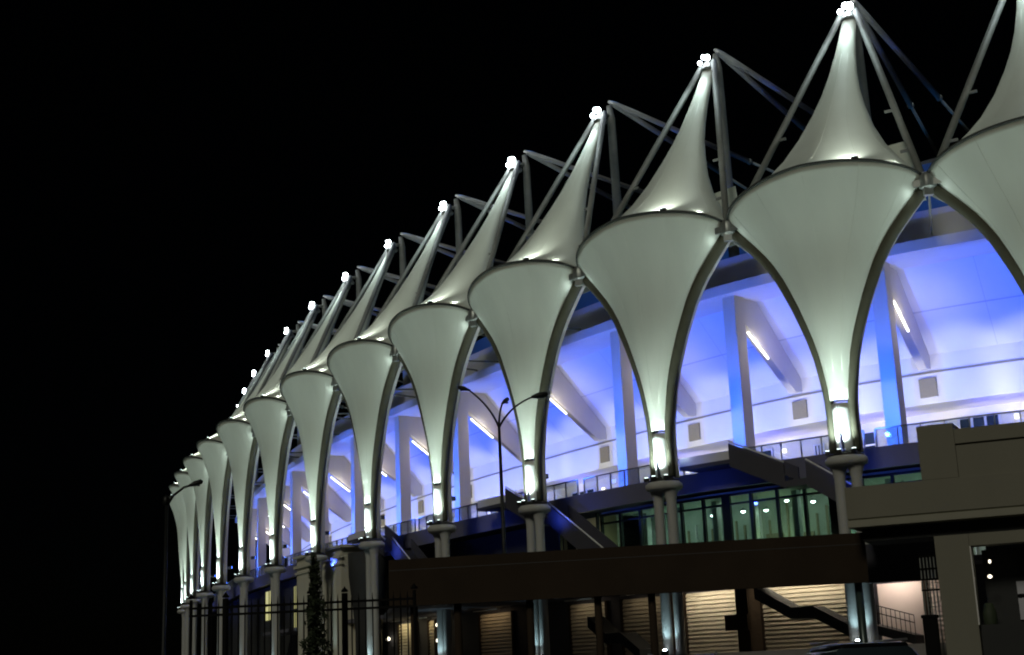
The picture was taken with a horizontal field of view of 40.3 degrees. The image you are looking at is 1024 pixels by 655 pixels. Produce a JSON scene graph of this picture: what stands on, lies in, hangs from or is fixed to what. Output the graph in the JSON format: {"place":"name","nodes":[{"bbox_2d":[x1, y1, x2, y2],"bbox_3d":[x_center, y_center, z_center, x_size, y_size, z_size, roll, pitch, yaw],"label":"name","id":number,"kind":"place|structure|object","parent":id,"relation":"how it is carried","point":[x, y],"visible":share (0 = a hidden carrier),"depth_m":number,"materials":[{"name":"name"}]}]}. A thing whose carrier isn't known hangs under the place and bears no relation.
{"place":"outdoors","nodes":[
{"label":"outdoors","id":0,"kind":"place"},
{"bbox_2d":[0,0,1023,654],"label":"sky","id":1,"kind":"structure","parent":0,"point":[181,181],"materials":[{"name":"black"}]},
{"bbox_2d":[921,614,941,654],"bbox_3d":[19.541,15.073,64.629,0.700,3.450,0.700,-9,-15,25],"label":"gate pillar","id":2,"kind":"structure","parent":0,"point":[931,635],"depth_m":64.58,"materials":[{"name":"black metal"}]},
{"label":"ground","id":3,"kind":"structure","parent":0,"visible":0},
{"bbox_2d":[161,479,202,654],"bbox_3d":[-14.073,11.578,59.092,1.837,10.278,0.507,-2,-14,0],"label":"street lamp","id":4,"kind":"object","parent":3,"relation":"on","point":[167,500],"visible":1,"depth_m":59.43,"materials":[{"name":"metal"}]},
{"bbox_2d":[188,583,417,654],"bbox_3d":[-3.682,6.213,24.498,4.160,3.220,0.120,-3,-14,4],"label":"iron fence","id":5,"kind":"object","parent":3,"relation":"on","point":[226,614],"visible":0.93,"depth_m":24.73,"materials":[{"name":"black metal"}]},
{"bbox_2d":[298,553,332,654],"bbox_3d":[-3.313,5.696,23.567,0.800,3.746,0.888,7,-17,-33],"label":"conifer tree","id":6,"kind":"object","parent":3,"relation":"on","point":[316,636],"visible":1,"depth_m":23.70,"materials":[{"name":"green plant"}]},
{"bbox_2d":[383,532,937,654],"bbox_3d":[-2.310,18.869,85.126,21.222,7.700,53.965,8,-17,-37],"label":"podium","id":7,"kind":"object","parent":3,"relation":"on","point":[457,585],"visible":0.9,"depth_m":71.52,"materials":[{"name":"brown concrete"}]},
{"bbox_2d":[457,385,547,553],"bbox_3d":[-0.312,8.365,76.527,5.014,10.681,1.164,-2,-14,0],"label":"street lamp","id":8,"kind":"object","parent":7,"relation":"on","point":[539,395],"visible":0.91,"depth_m":76.71,"materials":[{"name":"metal"}]},
{"bbox_2d":[687,642,946,654],"bbox_3d":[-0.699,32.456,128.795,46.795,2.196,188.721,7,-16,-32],"label":"terrace","id":9,"kind":"structure","parent":3,"relation":"on","point":[919,649],"depth_m":71.71,"materials":[{"name":"grey concrete"}]},
{"bbox_2d":[177,607,184,654],"bbox_3d":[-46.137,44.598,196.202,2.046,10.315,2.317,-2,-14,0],"label":"canopy pedestal","id":10,"kind":"object","parent":9,"relation":"on","point":[181,612],"visible":0.48,"depth_m":196.06,"materials":[{"name":"concrete"}]},
{"bbox_2d":[169,405,337,601],"bbox_3d":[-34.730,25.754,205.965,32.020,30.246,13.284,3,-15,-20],"label":"membrane canopy","id":11,"kind":"object","parent":10,"relation":"on","point":[173,505],"visible":0.21,"depth_m":197.94,"materials":[{"name":"fabric"}]},
{"bbox_2d":[180,602,188,654],"bbox_3d":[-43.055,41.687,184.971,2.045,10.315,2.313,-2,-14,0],"label":"canopy pedestal","id":12,"kind":"object","parent":9,"relation":"on","point":[185,606],"visible":0.66,"depth_m":184.81,"materials":[{"name":"concrete"}]},
{"bbox_2d":[169,388,346,602],"bbox_3d":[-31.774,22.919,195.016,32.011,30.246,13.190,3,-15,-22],"label":"membrane canopy","id":13,"kind":"object","parent":12,"relation":"on","point":[178,497],"visible":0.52,"depth_m":186.48,"materials":[{"name":"fabric"}]},
{"bbox_2d":[186,597,201,654],"bbox_3d":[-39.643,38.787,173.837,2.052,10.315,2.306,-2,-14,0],"label":"canopy pedestal","id":14,"kind":"object","parent":9,"relation":"on","point":[196,601],"visible":0.65,"depth_m":173.56,"materials":[{"name":"concrete"}]},
{"bbox_2d":[174,370,257,596],"bbox_3d":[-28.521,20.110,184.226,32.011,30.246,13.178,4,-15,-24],"label":"membrane canopy","id":15,"kind":"object","parent":14,"relation":"on","point":[182,477],"visible":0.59,"depth_m":175.24,"materials":[{"name":"fabric"}]},
{"bbox_2d":[196,590,213,654],"bbox_3d":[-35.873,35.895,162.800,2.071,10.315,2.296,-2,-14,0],"label":"canopy pedestal","id":16,"kind":"object","parent":9,"relation":"on","point":[204,596],"visible":0.98,"depth_m":162.83,"materials":[{"name":"concrete"}]},
{"bbox_2d":[183,344,402,590],"bbox_3d":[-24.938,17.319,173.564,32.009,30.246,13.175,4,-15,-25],"label":"membrane canopy","id":17,"kind":"object","parent":16,"relation":"on","point":[194,464],"visible":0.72,"depth_m":164.25,"materials":[{"name":"fabric"}]},
{"bbox_2d":[212,582,230,654],"bbox_3d":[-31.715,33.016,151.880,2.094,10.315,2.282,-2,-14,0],"label":"canopy pedestal","id":18,"kind":"object","parent":9,"relation":"on","point":[220,589],"visible":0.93,"depth_m":151.98,"materials":[{"name":"concrete"}]},
{"bbox_2d":[196,321,337,582],"bbox_3d":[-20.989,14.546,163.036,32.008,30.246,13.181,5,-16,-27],"label":"membrane canopy","id":19,"kind":"object","parent":18,"relation":"on","point":[212,452],"visible":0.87,"depth_m":153.47,"materials":[{"name":"fabric"}]},
{"bbox_2d":[234,573,253,654],"bbox_3d":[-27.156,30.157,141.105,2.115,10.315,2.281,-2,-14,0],"label":"canopy pedestal","id":20,"kind":"object","parent":9,"relation":"on","point":[243,581],"visible":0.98,"depth_m":141.16,"materials":[{"name":"concrete"}]},
{"bbox_2d":[216,295,485,574],"bbox_3d":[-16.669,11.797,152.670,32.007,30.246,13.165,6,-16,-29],"label":"membrane canopy","id":21,"kind":"object","parent":20,"relation":"on","point":[240,442],"visible":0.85,"depth_m":142.88,"materials":[{"name":"fabric"}]},
{"bbox_2d":[264,563,285,654],"bbox_3d":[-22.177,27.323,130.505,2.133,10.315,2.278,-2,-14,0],"label":"canopy pedestal","id":22,"kind":"object","parent":9,"relation":"on","point":[274,571],"visible":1,"depth_m":130.50,"materials":[{"name":"concrete"}]},
{"bbox_2d":[243,266,435,564],"bbox_3d":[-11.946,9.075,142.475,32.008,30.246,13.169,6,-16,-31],"label":"membrane canopy","id":23,"kind":"object","parent":22,"relation":"on","point":[272,424],"visible":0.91,"depth_m":132.49,"materials":[{"name":"fabric"}]},
{"bbox_2d":[305,551,328,650],"bbox_3d":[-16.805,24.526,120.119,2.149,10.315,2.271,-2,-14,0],"label":"canopy pedestal","id":24,"kind":"object","parent":9,"relation":"on","point":[322,557],"visible":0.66,"depth_m":120.41,"materials":[{"name":"concrete"}]},
{"bbox_2d":[279,232,505,552],"bbox_3d":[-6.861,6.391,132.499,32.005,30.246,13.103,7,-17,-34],"label":"membrane canopy","id":25,"kind":"object","parent":24,"relation":"on","point":[312,398],"visible":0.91,"depth_m":122.41,"materials":[{"name":"fabric"}]},
{"bbox_2d":[348,551,386,654],"bbox_3d":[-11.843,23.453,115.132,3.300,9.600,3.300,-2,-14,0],"label":"stair drum","id":26,"kind":"object","parent":9,"relation":"on","point":[357,570],"visible":0.53,"depth_m":114.52,"materials":[{"name":"grey concrete"}]},
{"bbox_2d":[358,537,384,654],"bbox_3d":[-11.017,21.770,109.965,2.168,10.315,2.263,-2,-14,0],"label":"canopy pedestal","id":27,"kind":"object","parent":9,"relation":"on","point":[371,547],"visible":0.99,"depth_m":109.94,"materials":[{"name":"concrete"}]},
{"bbox_2d":[327,194,541,538],"bbox_3d":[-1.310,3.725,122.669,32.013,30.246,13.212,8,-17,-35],"label":"membrane canopy","id":28,"kind":"object","parent":27,"relation":"on","point":[365,369],"visible":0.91,"depth_m":112.43,"materials":[{"name":"fabric"}]},
{"bbox_2d":[426,520,455,654],"bbox_3d":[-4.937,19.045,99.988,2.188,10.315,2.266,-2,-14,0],"label":"canopy pedestal","id":29,"kind":"object","parent":9,"relation":"on","point":[440,531],"visible":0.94,"depth_m":99.96,"materials":[{"name":"concrete"}]},
{"bbox_2d":[388,150,643,522],"bbox_3d":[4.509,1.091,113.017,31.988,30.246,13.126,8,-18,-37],"label":"membrane canopy","id":30,"kind":"object","parent":29,"relation":"on","point":[433,337],"visible":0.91,"depth_m":102.69,"materials":[{"name":"fabric"}]},
{"bbox_2d":[517,499,550,654],"bbox_3d":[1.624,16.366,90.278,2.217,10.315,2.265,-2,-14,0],"label":"canopy pedestal","id":31,"kind":"object","parent":9,"relation":"on","point":[533,512],"visible":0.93,"depth_m":90.35,"materials":[{"name":"concrete"}]},
{"bbox_2d":[465,100,773,501],"bbox_3d":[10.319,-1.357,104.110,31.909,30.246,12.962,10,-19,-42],"label":"membrane canopy","id":32,"kind":"object","parent":31,"relation":"on","point":[523,301],"visible":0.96,"depth_m":93.28,"materials":[{"name":"fabric"}]},
{"bbox_2d":[199,158,1023,654],"bbox_3d":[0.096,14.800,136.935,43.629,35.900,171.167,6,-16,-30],"label":"stadium stand","id":33,"kind":"object","parent":9,"relation":"on","point":[943,338],"visible":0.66,"depth_m":93.86,"materials":[{"name":"paint"}]},
{"bbox_2d":[265,591,270,620],"bbox_3d":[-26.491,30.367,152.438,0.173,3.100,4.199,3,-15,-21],"label":"lit window","id":34,"kind":"structure","parent":33,"relation":"in","point":[267,594],"depth_m":153.19,"materials":[{"name":"yellow glass"}]},
{"bbox_2d":[293,586,296,627],"bbox_3d":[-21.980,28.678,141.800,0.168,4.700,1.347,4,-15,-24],"label":"lit window","id":35,"kind":"structure","parent":33,"relation":"in","point":[295,587],"depth_m":141.96,"materials":[{"name":"yellow glass"}]},
{"bbox_2d":[348,525,426,559],"bbox_3d":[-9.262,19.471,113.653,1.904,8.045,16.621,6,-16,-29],"label":"staircase","id":36,"kind":"structure","parent":33,"relation":"on","point":[394,542],"depth_m":114.00,"materials":[{"name":"concrete"}]},
{"bbox_2d":[477,486,618,548],"bbox_3d":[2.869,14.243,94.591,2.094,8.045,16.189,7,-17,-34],"label":"staircase","id":37,"kind":"structure","parent":33,"relation":"on","point":[575,529],"depth_m":92.97,"materials":[{"name":"concrete"}]},
{"bbox_2d":[571,487,594,495],"bbox_3d":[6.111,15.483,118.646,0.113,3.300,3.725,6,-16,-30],"label":"gallery window","id":38,"kind":"structure","parent":33,"relation":"in","point":[589,490],"depth_m":118.64,"materials":[{"name":"blue glass"}]},
{"bbox_2d":[679,440,851,500],"bbox_3d":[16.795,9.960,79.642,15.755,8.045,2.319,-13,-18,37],"label":"staircase","id":39,"kind":"structure","parent":33,"relation":"on","point":[768,468],"depth_m":80.85,"materials":[{"name":"concrete"}]},
{"bbox_2d":[759,448,772,456],"bbox_3d":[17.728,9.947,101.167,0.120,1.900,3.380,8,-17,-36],"label":"gallery window","id":40,"kind":"structure","parent":33,"relation":"in","point":[768,451],"depth_m":100.34,"materials":[{"name":"blue glass"}]},
{"bbox_2d":[766,532,783,537],"bbox_3d":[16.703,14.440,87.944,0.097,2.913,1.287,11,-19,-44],"label":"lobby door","id":41,"kind":"structure","parent":33,"relation":"in","point":[774,535],"depth_m":88.27,"materials":[{"name":"green glass"}]},
{"bbox_2d":[813,443,824,454],"bbox_3d":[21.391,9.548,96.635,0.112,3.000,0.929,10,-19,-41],"label":"gallery window","id":42,"kind":"structure","parent":33,"relation":"in","point":[817,447],"depth_m":96.90,"materials":[{"name":"blue glass"}]},
{"bbox_2d":[840,430,877,450],"bbox_3d":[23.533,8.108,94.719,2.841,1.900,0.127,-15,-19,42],"label":"gallery window","id":43,"kind":"structure","parent":33,"relation":"in","point":[869,435],"depth_m":94.26,"materials":[{"name":"blue glass"}]},
{"bbox_2d":[957,414,1000,427],"bbox_3d":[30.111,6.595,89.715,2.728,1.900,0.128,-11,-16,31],"label":"gallery window","id":44,"kind":"structure","parent":33,"relation":"in","point":[982,420],"depth_m":89.83,"materials":[{"name":"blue glass"}]},
{"bbox_2d":[587,616,650,654],"bbox_3d":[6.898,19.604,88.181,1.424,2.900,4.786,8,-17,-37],"label":"undercroft staircase","id":45,"kind":"structure","parent":9,"relation":"on","point":[635,643],"depth_m":87.40,"materials":[{"name":"grey concrete"}]},
{"bbox_2d":[644,474,686,654],"bbox_3d":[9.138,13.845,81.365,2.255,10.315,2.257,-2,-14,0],"label":"canopy pedestal","id":46,"kind":"object","parent":9,"relation":"on","point":[666,486],"visible":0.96,"depth_m":81.34,"materials":[{"name":"concrete"}]},
{"bbox_2d":[569,48,814,477],"bbox_3d":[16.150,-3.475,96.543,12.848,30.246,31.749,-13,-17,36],"label":"membrane canopy","id":47,"kind":"object","parent":46,"relation":"on","point":[647,261],"visible":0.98,"depth_m":84.39,"materials":[{"name":"fabric"}]},
{"bbox_2d":[754,588,848,635],"bbox_3d":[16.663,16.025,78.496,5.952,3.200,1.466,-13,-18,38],"label":"undercroft staircase","id":48,"kind":"structure","parent":9,"relation":"on","point":[775,601],"depth_m":78.13,"materials":[{"name":"grey concrete"}]},
{"bbox_2d":[825,447,878,642],"bbox_3d":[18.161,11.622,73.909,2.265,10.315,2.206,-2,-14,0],"label":"canopy pedestal","id":49,"kind":"object","parent":9,"relation":"on","point":[839,461],"visible":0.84,"depth_m":74.15,"materials":[{"name":"concrete"}]},
{"bbox_2d":[715,0,969,453],"bbox_3d":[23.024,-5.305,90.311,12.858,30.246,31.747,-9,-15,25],"label":"membrane canopy","id":50,"kind":"object","parent":49,"relation":"on","point":[814,223],"visible":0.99,"depth_m":77.06,"materials":[{"name":"fabric"}]},
{"bbox_2d":[875,605,924,643],"bbox_3d":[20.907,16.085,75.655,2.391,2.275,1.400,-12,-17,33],"label":"side staircase","id":51,"kind":"structure","parent":9,"relation":"on","point":[896,633],"depth_m":75.01,"materials":[{"name":"black metal"}]},
{"bbox_2d":[805,638,917,654],"bbox_3d":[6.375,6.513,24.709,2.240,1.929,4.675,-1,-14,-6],"label":"parked car","id":52,"kind":"object","parent":3,"relation":"on","point":[882,647],"visible":1,"depth_m":24.53,"materials":[{"name":"black paint"}]},
{"bbox_2d":[918,555,944,654],"bbox_3d":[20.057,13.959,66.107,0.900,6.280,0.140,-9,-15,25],"label":"bar screen","id":53,"kind":"object","parent":3,"relation":"on","point":[928,579],"visible":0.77,"depth_m":66.50,"materials":[{"name":"grey paint"}]},
{"bbox_2d":[844,422,1023,654],"bbox_3d":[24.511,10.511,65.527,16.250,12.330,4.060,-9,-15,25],"label":"entrance block","id":54,"kind":"structure","parent":3,"relation":"on","point":[960,500],"depth_m":65.82,"materials":[{"name":"grey concrete"}]},
{"bbox_2d":[1016,581,1023,619],"bbox_3d":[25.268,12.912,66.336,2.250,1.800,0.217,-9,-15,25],"label":"window","id":55,"kind":"structure","parent":54,"relation":"in","point":[1020,584],"depth_m":66.75,"materials":[{"name":"grey glass"}]},
{"bbox_3d":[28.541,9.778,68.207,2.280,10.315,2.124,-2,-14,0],"label":"canopy pedestal","id":56,"kind":"object","parent":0,"visible":0},
{"bbox_2d":[912,0,1023,294],"bbox_3d":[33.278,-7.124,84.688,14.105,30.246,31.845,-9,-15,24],"label":"membrane canopy","id":57,"kind":"object","parent":56,"relation":"on","point":[974,176],"visible":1,"depth_m":73.25,"materials":[{"name":"fabric"}]}
]}

